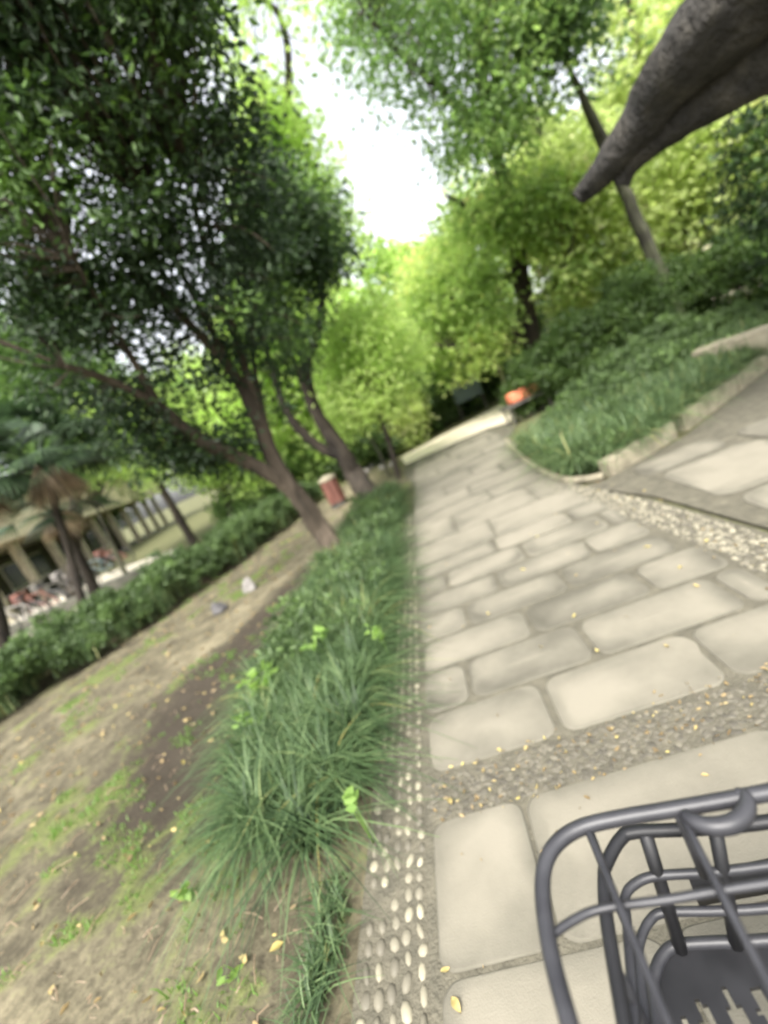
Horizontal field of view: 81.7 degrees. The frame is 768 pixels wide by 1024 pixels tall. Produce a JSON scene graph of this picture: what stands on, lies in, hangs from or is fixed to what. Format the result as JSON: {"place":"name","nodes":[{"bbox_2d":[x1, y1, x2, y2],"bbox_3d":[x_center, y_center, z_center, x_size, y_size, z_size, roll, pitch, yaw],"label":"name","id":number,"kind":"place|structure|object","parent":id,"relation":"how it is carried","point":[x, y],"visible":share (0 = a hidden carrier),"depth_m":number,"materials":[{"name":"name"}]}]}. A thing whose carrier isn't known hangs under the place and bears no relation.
{"place":"outdoors","nodes":[
{"label":"outdoors","id":0,"kind":"place"},
{"bbox_2d":[9,550,171,636],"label":"pavement","id":1,"kind":"structure","parent":0,"point":[106,577],"depth_m":16.27,"materials":[{"name":"beige concrete"}]},
{"bbox_2d":[2,595,52,635],"bbox_3d":[-9.044,2.546,11.078,1.739,1.073,0.568,-23,12,9],"label":"parked bicycle","id":2,"kind":"object","parent":1,"relation":"on","point":[28,607],"visible":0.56,"depth_m":11.02,"materials":[{"name":"metal"}]},
{"bbox_2d":[9,583,69,617],"bbox_3d":[-9.479,2.455,12.310,1.736,1.072,0.567,-23,12,9],"label":"parked bicycle","id":3,"kind":"object","parent":1,"relation":"on","point":[19,594],"visible":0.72,"depth_m":12.23,"materials":[{"name":"red metal"}]},
{"bbox_2d":[29,574,86,608],"bbox_3d":[-9.899,2.364,13.515,1.740,1.073,0.568,-23,12,9],"label":"parked bicycle","id":4,"kind":"object","parent":1,"relation":"on","point":[33,586],"visible":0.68,"depth_m":13.46,"materials":[{"name":"metal"}]},
{"bbox_2d":[50,566,101,596],"bbox_3d":[-10.236,2.219,14.789,1.738,1.073,0.568,-23,12,9],"label":"parked bicycle","id":5,"kind":"object","parent":1,"relation":"on","point":[58,573],"visible":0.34,"depth_m":14.73,"materials":[{"name":"metal"}]},
{"bbox_2d":[10,563,149,634],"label":"garden wall","id":6,"kind":"structure","parent":1,"relation":"on","point":[117,583],"depth_m":11.76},
{"bbox_2d":[81,553,120,581],"bbox_3d":[-10.412,1.983,16.125,1.738,1.074,0.567,-23,12,9],"label":"parked bicycle","id":7,"kind":"object","parent":1,"relation":"on","point":[98,559],"visible":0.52,"depth_m":16.12,"materials":[{"name":"grey metal"}]},
{"bbox_2d":[93,544,134,572],"bbox_3d":[-10.590,1.736,17.507,1.727,1.071,0.564,-23,12,9],"label":"parked bicycle","id":8,"kind":"object","parent":1,"relation":"on","point":[102,551],"visible":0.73,"depth_m":17.46,"materials":[{"name":"metal"}]},
{"bbox_2d":[0,514,344,1023],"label":"short grass","id":9,"kind":"structure","parent":0,"point":[54,939],"depth_m":2.49,"materials":[{"name":"green plant"}]},
{"bbox_2d":[259,844,383,1023],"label":"edge grass","id":10,"kind":"structure","parent":0,"point":[313,965],"depth_m":1.28,"materials":[{"name":"green plant"}]},
{"bbox_2d":[0,0,668,529],"label":"sky","id":11,"kind":"structure","parent":0,"point":[392,186],"materials":[{"name":"white"}]},
{"bbox_2d":[368,462,378,468],"bbox_3d":[-0.330,-1.338,12.515,0.292,0.161,0.277,-32,14,-31],"label":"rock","id":12,"kind":"object","parent":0,"point":[371,466],"visible":0.77,"depth_m":12.42,"materials":[{"name":"grey stone"}]},
{"bbox_2d":[0,266,767,1023],"bbox_3d":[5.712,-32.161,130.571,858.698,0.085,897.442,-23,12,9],"label":"ground","id":13,"kind":"structure","parent":0,"point":[108,948],"depth_m":2.35,"materials":[{"name":"soil"}]},
{"bbox_2d":[0,437,41,648],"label":"fan palm","id":14,"kind":"object","parent":13,"relation":"on","point":[5,634],"visible":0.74,"depth_m":7.36,"materials":[{"name":"green plant"}]},
{"bbox_2d":[0,470,127,596],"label":"fan palm","id":15,"kind":"object","parent":13,"relation":"on","point":[46,525],"visible":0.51,"depth_m":9.42,"materials":[{"name":"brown plant"}]},
{"bbox_2d":[0,394,139,605],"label":"fan palm","id":16,"kind":"object","parent":13,"relation":"on","point":[51,479],"visible":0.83,"depth_m":7.64,"materials":[{"name":"green plant"}]},
{"bbox_2d":[0,417,164,554],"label":"wood tree","id":17,"kind":"object","parent":13,"relation":"on","point":[116,513],"visible":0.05,"depth_m":32.61,"materials":[{"name":"green plant"}]},
{"bbox_2d":[0,472,168,622],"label":"building","id":18,"kind":"structure","parent":13,"relation":"on","point":[25,565],"depth_m":25.36,"materials":[{"name":"beige paint"}]},
{"bbox_2d":[0,561,29,591],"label":"window","id":19,"kind":"structure","parent":18,"relation":"in","point":[11,572],"depth_m":23.98,"materials":[{"name":"grey glass"}]},
{"bbox_2d":[27,551,52,577],"bbox_3d":[-20.641,3.150,26.647,0.130,1.500,1.500,-27,12,-9],"label":"window","id":20,"kind":"structure","parent":18,"relation":"in","point":[36,559],"depth_m":26.56,"materials":[{"name":"grey glass"}]},
{"bbox_2d":[57,543,65,557],"bbox_3d":[-21.236,2.830,29.158,0.130,1.500,1.500,-27,12,-9],"label":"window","id":21,"kind":"structure","parent":18,"relation":"in","point":[59,545],"depth_m":29.53,"materials":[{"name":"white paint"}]},
{"bbox_2d":[84,531,98,550],"bbox_3d":[-22.427,2.191,34.179,0.130,1.500,1.500,-27,12,-9],"label":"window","id":22,"kind":"structure","parent":18,"relation":"in","point":[89,537],"depth_m":33.82,"materials":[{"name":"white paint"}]},
{"bbox_2d":[47,400,133,574],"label":"slender tree","id":23,"kind":"object","parent":13,"relation":"on","point":[120,562],"visible":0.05,"depth_m":14.34,"materials":[{"name":"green plant"}]},
{"bbox_2d":[0,309,213,599],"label":"green tree","id":24,"kind":"object","parent":13,"relation":"on","point":[5,376],"visible":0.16,"depth_m":11.12,"materials":[{"name":"green plant"}]},
{"bbox_2d":[0,544,318,1023],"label":"twig litter","id":25,"kind":"object","parent":13,"relation":"on","point":[90,995],"visible":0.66,"depth_m":1.80,"materials":[{"name":"brown wood"}]},
{"bbox_2d":[0,484,322,717],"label":"hedge","id":26,"kind":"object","parent":13,"relation":"on","point":[234,558],"depth_m":6.23,"materials":[{"name":"green plant"}]},
{"bbox_2d":[0,475,323,701],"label":"foliage","id":27,"kind":"object","parent":13,"relation":"on","point":[20,656],"visible":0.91,"depth_m":6.39,"materials":[{"name":"green plant"}]},
{"bbox_2d":[0,0,345,551],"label":"leaning tree","id":28,"kind":"object","parent":13,"relation":"on","point":[130,133],"visible":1,"depth_m":3.43,"materials":[{"name":"green plant"}]},
{"bbox_2d":[63,374,284,545],"bbox_3d":[-5.047,-1.343,11.094,4.516,4.712,3.616,-30,13,-23],"label":"slender tree","id":29,"kind":"object","parent":13,"relation":"on","point":[183,525],"visible":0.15,"depth_m":10.79,"materials":[{"name":"green plant"}]},
{"bbox_2d":[169,881,198,900],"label":"leafy weed","id":30,"kind":"object","parent":13,"relation":"on","point":[180,894],"visible":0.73,"depth_m":1.69,"materials":[{"name":"green plant"}]},
{"bbox_2d":[146,339,241,490],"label":"tree","id":31,"kind":"object","parent":13,"relation":"on","point":[190,364],"visible":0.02,"depth_m":32.01,"materials":[{"name":"green plant"}]},
{"bbox_2d":[0,481,398,1023],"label":"leaf litter","id":32,"kind":"object","parent":13,"relation":"on","point":[275,946],"visible":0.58,"depth_m":2.98,"materials":[{"name":"plant"}]},
{"bbox_2d":[211,602,228,614],"bbox_3d":[-2.025,1.151,5.422,0.204,0.134,0.154,-23,12,9],"label":"rock","id":33,"kind":"object","parent":13,"relation":"on","point":[218,607],"visible":1,"depth_m":5.38,"materials":[{"name":"grey stone"}]},
{"bbox_2d":[216,963,243,985],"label":"leafy weed","id":34,"kind":"object","parent":13,"relation":"on","point":[233,975],"visible":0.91,"depth_m":1.36,"materials":[{"name":"green plant"}]},
{"bbox_2d":[169,384,301,517],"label":"slender tree","id":35,"kind":"object","parent":13,"relation":"on","point":[275,437],"visible":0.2,"depth_m":10.71,"materials":[{"name":"green plant"}]},
{"bbox_2d":[177,355,297,431],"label":"tree","id":36,"kind":"object","parent":13,"relation":"on","point":[198,372],"depth_m":28.65,"materials":[{"name":"green plant"}]},
{"bbox_2d":[230,710,266,732],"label":"leafy weed","id":37,"kind":"object","parent":13,"relation":"on","point":[235,726],"visible":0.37,"depth_m":2.38,"materials":[{"name":"green plant"}]},
{"bbox_2d":[242,577,256,592],"bbox_3d":[-1.733,0.929,5.674,0.187,0.191,0.140,-20,13,23],"label":"rock","id":38,"kind":"object","parent":13,"relation":"on","point":[248,584],"visible":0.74,"depth_m":5.64,"materials":[{"name":"white stone"}]},
{"bbox_2d":[235,660,278,696],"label":"leafy weed","id":39,"kind":"object","parent":13,"relation":"on","point":[251,673],"visible":0.56,"depth_m":2.71,"materials":[{"name":"green plant"}]},
{"bbox_2d":[197,442,317,525],"bbox_3d":[-3.430,-0.654,12.017,3.144,2.061,3.060,-28,12,-13],"label":"green shrub","id":40,"kind":"object","parent":13,"relation":"on","point":[220,508],"visible":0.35,"depth_m":11.37,"materials":[{"name":"green plant"}]},
{"bbox_2d":[200,0,346,425],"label":"pale tree","id":41,"kind":"object","parent":13,"relation":"on","point":[283,24],"visible":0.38,"depth_m":13.98,"materials":[{"name":"green plant"}]},
{"bbox_2d":[190,288,374,493],"bbox_3d":[-2.921,-3.959,13.512,5.891,7.202,7.176,-27,12,-11],"label":"green tree","id":42,"kind":"object","parent":13,"relation":"on","point":[304,418],"visible":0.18,"depth_m":11.84,"materials":[{"name":"green plant"}]},
{"bbox_2d":[201,126,376,499],"bbox_3d":[-1.024,-2.610,6.833,2.863,5.811,3.018,-23,12,9],"label":"forked tree","id":43,"kind":"object","parent":13,"relation":"on","point":[329,258],"visible":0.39,"depth_m":6.46,"materials":[{"name":"green plant"}]},
{"bbox_2d":[258,427,338,495],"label":"green shrub","id":44,"kind":"object","parent":13,"relation":"on","point":[308,456],"visible":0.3,"depth_m":12.15,"materials":[{"name":"green plant"}]},
{"bbox_2d":[126,477,475,1023],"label":"grass","id":45,"kind":"structure","parent":13,"relation":"on","point":[296,757],"depth_m":2.05,"materials":[{"name":"green plant"}]},
{"bbox_2d":[220,60,383,315],"bbox_3d":[-3.228,-8.493,17.540,9.088,13.455,7.100,-23,12,9],"label":"pale tree","id":46,"kind":"object","parent":13,"relation":"on","point":[303,127],"visible":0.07,"depth_m":15.01,"materials":[{"name":"green plant"}]},
{"bbox_2d":[300,625,327,657],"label":"leafy weed","id":47,"kind":"object","parent":13,"relation":"on","point":[318,629],"visible":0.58,"depth_m":2.76,"materials":[{"name":"green plant"}]},
{"bbox_2d":[237,480,399,678],"bbox_3d":[-0.329,0.229,5.125,1.029,0.472,5.095,-23,12,9],"label":"leafy border","id":48,"kind":"object","parent":13,"relation":"on","point":[300,607],"visible":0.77,"depth_m":3.62,"materials":[{"name":"green plant"}]},
{"bbox_2d":[318,474,347,508],"bbox_3d":[-1.000,-0.420,8.709,0.380,0.660,0.380,-23,12,9],"label":"litter bin","id":49,"kind":"object","parent":13,"relation":"on","point":[332,490],"visible":0.98,"depth_m":8.59,"materials":[{"name":"metal"}]},
{"bbox_2d":[296,351,394,477],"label":"slender tree","id":50,"kind":"object","parent":13,"relation":"on","point":[340,415],"visible":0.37,"depth_m":8.80,"materials":[{"name":"green plant"}]},
{"bbox_2d":[316,409,407,481],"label":"dark shrub","id":51,"kind":"object","parent":13,"relation":"on","point":[370,455],"visible":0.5,"depth_m":12.01,"materials":[{"name":"green plant"}]},
{"bbox_2d":[300,277,437,479],"bbox_3d":[-0.156,-2.373,8.334,2.780,3.659,3.624,-23,12,9],"label":"slender tree","id":52,"kind":"object","parent":13,"relation":"on","point":[365,334],"visible":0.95,"depth_m":7.56,"materials":[{"name":"green plant"}]},
{"bbox_2d":[360,275,409,321],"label":"tree","id":53,"kind":"object","parent":13,"relation":"on","point":[375,292],"visible":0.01,"depth_m":32.21,"materials":[{"name":"green plant"}]},
{"bbox_2d":[351,511,430,1023],"bbox_3d":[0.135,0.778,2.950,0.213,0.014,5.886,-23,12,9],"label":"path edging","id":54,"kind":"object","parent":13,"relation":"on","point":[405,1009],"visible":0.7,"depth_m":1.39,"materials":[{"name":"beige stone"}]},
{"bbox_2d":[342,785,373,843],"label":"leafy weed","id":55,"kind":"object","parent":54,"relation":"on","point":[350,797],"visible":0.95,"depth_m":1.57,"materials":[{"name":"green plant"}]},
{"bbox_2d":[364,623,391,659],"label":"leafy weed","id":56,"kind":"object","parent":54,"relation":"on","point":[375,632],"visible":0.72,"depth_m":2.63,"materials":[{"name":"green plant"}]},
{"bbox_2d":[325,209,466,390],"bbox_3d":[0.174,-5.894,15.098,7.735,6.966,5.531,-23,12,9],"label":"lime tree","id":57,"kind":"object","parent":13,"relation":"on","point":[381,253],"visible":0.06,"depth_m":13.40,"materials":[{"name":"green plant"}]},
{"bbox_2d":[365,368,438,455],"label":"pale shrub","id":58,"kind":"object","parent":13,"relation":"on","point":[407,432],"visible":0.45,"depth_m":12.27,"materials":[{"name":"green plant"}]},
{"bbox_2d":[371,378,455,444],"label":"dark shrub","id":59,"kind":"object","parent":13,"relation":"on","point":[438,426],"visible":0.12,"depth_m":13.18,"materials":[{"name":"green plant"}]},
{"bbox_2d":[397,356,489,431],"bbox_3d":[1.645,-3.845,14.327,3.632,2.391,3.212,-11,19,49],"label":"dark shrub","id":60,"kind":"object","parent":13,"relation":"on","point":[473,406],"visible":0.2,"depth_m":13.76,"materials":[{"name":"green plant"}]},
{"bbox_2d":[298,0,611,396],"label":"yellowing tree","id":61,"kind":"object","parent":13,"relation":"on","point":[479,223],"visible":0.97,"depth_m":7.55,"materials":[{"name":"green plant"}]},
{"bbox_2d":[443,357,487,419],"bbox_3d":[2.433,-3.824,13.466,0.900,1.850,0.119,-25,12,-2],"label":"notice board","id":62,"kind":"object","parent":13,"relation":"on","point":[461,394],"visible":0.47,"depth_m":13.45,"materials":[{"name":"metal"}]},
{"bbox_2d":[429,336,518,418],"bbox_3d":[2.870,-4.814,14.977,4.020,2.958,3.009,-29,13,-17],"label":"dark shrub","id":63,"kind":"object","parent":13,"relation":"on","point":[494,379],"visible":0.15,"depth_m":14.48,"materials":[{"name":"green plant"}]},
{"bbox_2d":[399,158,548,355],"bbox_3d":[5.976,-16.091,30.563,11.096,13.633,11.383,-23,12,9],"label":"tree","id":64,"kind":"object","parent":13,"relation":"on","point":[441,208],"visible":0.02,"depth_m":27.70,"materials":[{"name":"green plant"}]},
{"bbox_2d":[481,280,546,394],"bbox_3d":[3.803,-5.854,15.511,3.260,3.683,2.893,-27,12,-9],"label":"dark shrub","id":65,"kind":"object","parent":13,"relation":"on","point":[514,303],"visible":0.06,"depth_m":14.78,"materials":[{"name":"green plant"}]},
{"bbox_2d":[500,389,552,425],"bbox_3d":[2.800,-2.030,8.669,0.950,0.389,0.340,-27,12,-8],"label":"bench","id":66,"kind":"object","parent":13,"relation":"on","point":[508,407],"visible":0.65,"depth_m":8.50,"materials":[{"name":"metal"}]},
{"bbox_2d":[506,384,536,403],"bbox_3d":[2.676,-2.295,8.606,0.620,0.200,0.240,-27,12,-8],"label":"orange box","id":67,"kind":"object","parent":66,"relation":"on","point":[513,397],"visible":0.6,"depth_m":8.48,"materials":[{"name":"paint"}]},
{"bbox_2d":[502,286,567,381],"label":"dark shrub","id":68,"kind":"object","parent":13,"relation":"on","point":[543,315],"visible":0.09,"depth_m":14.28,"materials":[{"name":"green plant"}]},
{"bbox_2d":[495,337,587,420],"bbox_3d":[3.115,-2.718,9.012,2.013,1.414,2.299,-23,12,9],"label":"hedge shrub","id":69,"kind":"object","parent":13,"relation":"on","point":[518,379],"visible":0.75,"depth_m":8.51,"materials":[{"name":"green plant"}]},
{"bbox_2d":[451,73,644,302],"bbox_3d":[4.306,-6.237,10.216,4.256,6.253,5.092,-23,12,9],"label":"green tree","id":70,"kind":"object","parent":13,"relation":"on","point":[560,138],"visible":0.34,"depth_m":8.71,"materials":[{"name":"green plant"}]},
{"bbox_2d":[505,438,604,483],"bbox_3d":[1.884,-0.705,5.694,0.304,0.075,3.630,-23,12,7],"label":"bed edging","id":71,"kind":"object","parent":13,"relation":"on","point":[588,478],"visible":0.75,"depth_m":4.27,"materials":[{"name":"stone"}]},
{"bbox_2d":[498,97,613,292],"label":"tree","id":72,"kind":"object","parent":13,"relation":"on","point":[536,262],"visible":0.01,"depth_m":26.17,"materials":[{"name":"green plant"}]},
{"bbox_2d":[519,304,643,399],"bbox_3d":[3.816,-3.180,8.752,2.632,1.755,2.177,-23,12,9],"label":"hedge shrub","id":73,"kind":"object","parent":13,"relation":"on","point":[557,334],"visible":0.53,"depth_m":8.23,"materials":[{"name":"green plant"}]},
{"bbox_2d":[492,0,685,316],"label":"slender tree","id":74,"kind":"object","parent":13,"relation":"on","point":[584,21],"visible":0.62,"depth_m":6.42,"materials":[{"name":"green plant"}]},
{"bbox_2d":[480,297,767,493],"bbox_3d":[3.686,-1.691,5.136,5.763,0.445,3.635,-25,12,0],"label":"grass","id":75,"kind":"structure","parent":13,"relation":"on","point":[656,410],"depth_m":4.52,"materials":[{"name":"green plant"}]},
{"bbox_2d":[568,0,683,128],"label":"pale tree","id":76,"kind":"object","parent":13,"relation":"on","point":[617,95],"visible":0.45,"depth_m":12.12,"materials":[{"name":"green plant"}]},
{"bbox_2d":[560,257,701,367],"bbox_3d":[4.544,-3.590,8.404,2.358,2.086,1.951,-18,14,29],"label":"hedge shrub","id":77,"kind":"object","parent":13,"relation":"on","point":[611,302],"visible":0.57,"depth_m":7.91,"materials":[{"name":"green plant"}]},
{"bbox_2d":[598,422,677,477],"bbox_3d":[2.332,-0.571,4.067,0.870,0.176,0.135,-29,13,-16],"label":"kerb stone","id":78,"kind":"object","parent":13,"relation":"on","point":[611,469],"visible":0.63,"depth_m":3.99,"materials":[{"name":"beige stone"}]},
{"bbox_2d":[511,96,767,331],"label":"pale tree","id":79,"kind":"object","parent":13,"relation":"on","point":[674,202],"visible":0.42,"depth_m":9.05,"materials":[{"name":"green plant"}]},
{"bbox_2d":[599,253,716,320],"bbox_3d":[5.398,-4.207,9.027,2.219,2.170,2.134,-23,12,9],"label":"hedge shrub","id":80,"kind":"object","parent":13,"relation":"on","point":[671,262],"visible":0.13,"depth_m":8.34,"materials":[{"name":"green plant"}]},
{"bbox_2d":[573,0,767,203],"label":"dinosaur tail","id":81,"kind":"object","parent":13,"relation":"on","point":[705,64],"visible":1,"depth_m":2.71,"materials":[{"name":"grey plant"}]},
{"bbox_2d":[671,378,738,431],"bbox_3d":[3.214,-1.069,4.435,1.013,0.176,0.135,-30,13,-23],"label":"kerb stone","id":82,"kind":"object","parent":13,"relation":"on","point":[713,407],"visible":0.66,"depth_m":4.34,"materials":[{"name":"beige stone"}]},
{"bbox_2d":[666,209,767,318],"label":"hedge shrub","id":83,"kind":"object","parent":13,"relation":"on","point":[713,260],"visible":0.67,"depth_m":8.02,"materials":[{"name":"green plant"}]},
{"bbox_2d":[691,325,767,358],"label":"stone ledge","id":84,"kind":"object","parent":13,"relation":"on","point":[761,333],"visible":0.45,"depth_m":5.11,"materials":[{"name":"beige stone"}]},
{"bbox_2d":[693,96,767,289],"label":"evergreen shrub","id":85,"kind":"object","parent":13,"relation":"on","point":[759,224],"visible":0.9,"depth_m":5.53,"materials":[{"name":"green plant"}]},
{"bbox_2d":[725,353,767,390],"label":"kerb stone","id":86,"kind":"object","parent":13,"relation":"on","point":[742,383],"visible":0.4,"depth_m":4.72,"materials":[{"name":"beige stone"}]},
{"bbox_2d":[745,147,767,284],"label":"hedge shrub","id":87,"kind":"object","parent":13,"relation":"on","point":[759,276],"visible":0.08,"depth_m":7.68,"materials":[{"name":"green plant"}]},
{"bbox_2d":[401,283,759,463],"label":"road","id":88,"kind":"structure","parent":0,"point":[493,417],"depth_m":10.79,"materials":[{"name":"concrete"}]},
{"bbox_2d":[473,297,505,383],"bbox_3d":[2.803,-4.127,11.401,0.103,2.950,0.093,-23,12,9],"label":"pole","id":89,"kind":"object","parent":88,"relation":"on","point":[499,370],"visible":0.09,"depth_m":11.49,"materials":[{"name":"metal"}]},
{"bbox_2d":[496,284,521,353],"bbox_3d":[3.331,-4.324,11.193,0.103,2.950,0.093,-23,12,9],"label":"pole","id":90,"kind":"object","parent":88,"relation":"on","point":[507,316],"visible":0.16,"depth_m":11.03,"materials":[{"name":"metal"}]},
{"bbox_2d":[404,418,767,1023],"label":"paving","id":91,"kind":"structure","parent":0,"point":[486,912],"depth_m":1.85,"materials":[{"name":"stone"}]},
{"bbox_2d":[440,967,449,971],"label":"fallen leaf","id":92,"kind":"object","parent":91,"relation":"on","point":[444,969],"visible":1,"depth_m":1.15,"materials":[{"name":"yellow plant"}]},
{"bbox_2d":[451,996,460,1012],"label":"fallen leaf","id":93,"kind":"object","parent":91,"relation":"on","point":[455,1004],"visible":1,"depth_m":1.07,"materials":[{"name":"yellow plant"}]},
{"bbox_2d":[425,482,767,822],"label":"pebble band","id":94,"kind":"object","parent":91,"relation":"on","point":[640,729],"visible":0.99,"depth_m":1.59,"materials":[{"name":"grey gravel"}]},
{"bbox_2d":[428,480,767,967],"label":"leaf crumbs","id":95,"kind":"object","parent":91,"relation":"on","point":[614,760],"visible":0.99,"depth_m":1.54,"materials":[{"name":"plant"}]},
{"bbox_2d":[534,782,767,1023],"bbox_3d":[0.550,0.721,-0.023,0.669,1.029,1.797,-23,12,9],"label":"basket","id":96,"kind":"object","parent":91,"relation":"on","point":[678,979],"visible":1,"depth_m":0.47,"materials":[{"name":"metal"}]},
{"bbox_2d":[585,371,767,530],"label":"side path","id":97,"kind":"structure","parent":0,"point":[732,419],"depth_m":3.54,"materials":[{"name":"beige concrete"}]}
]}

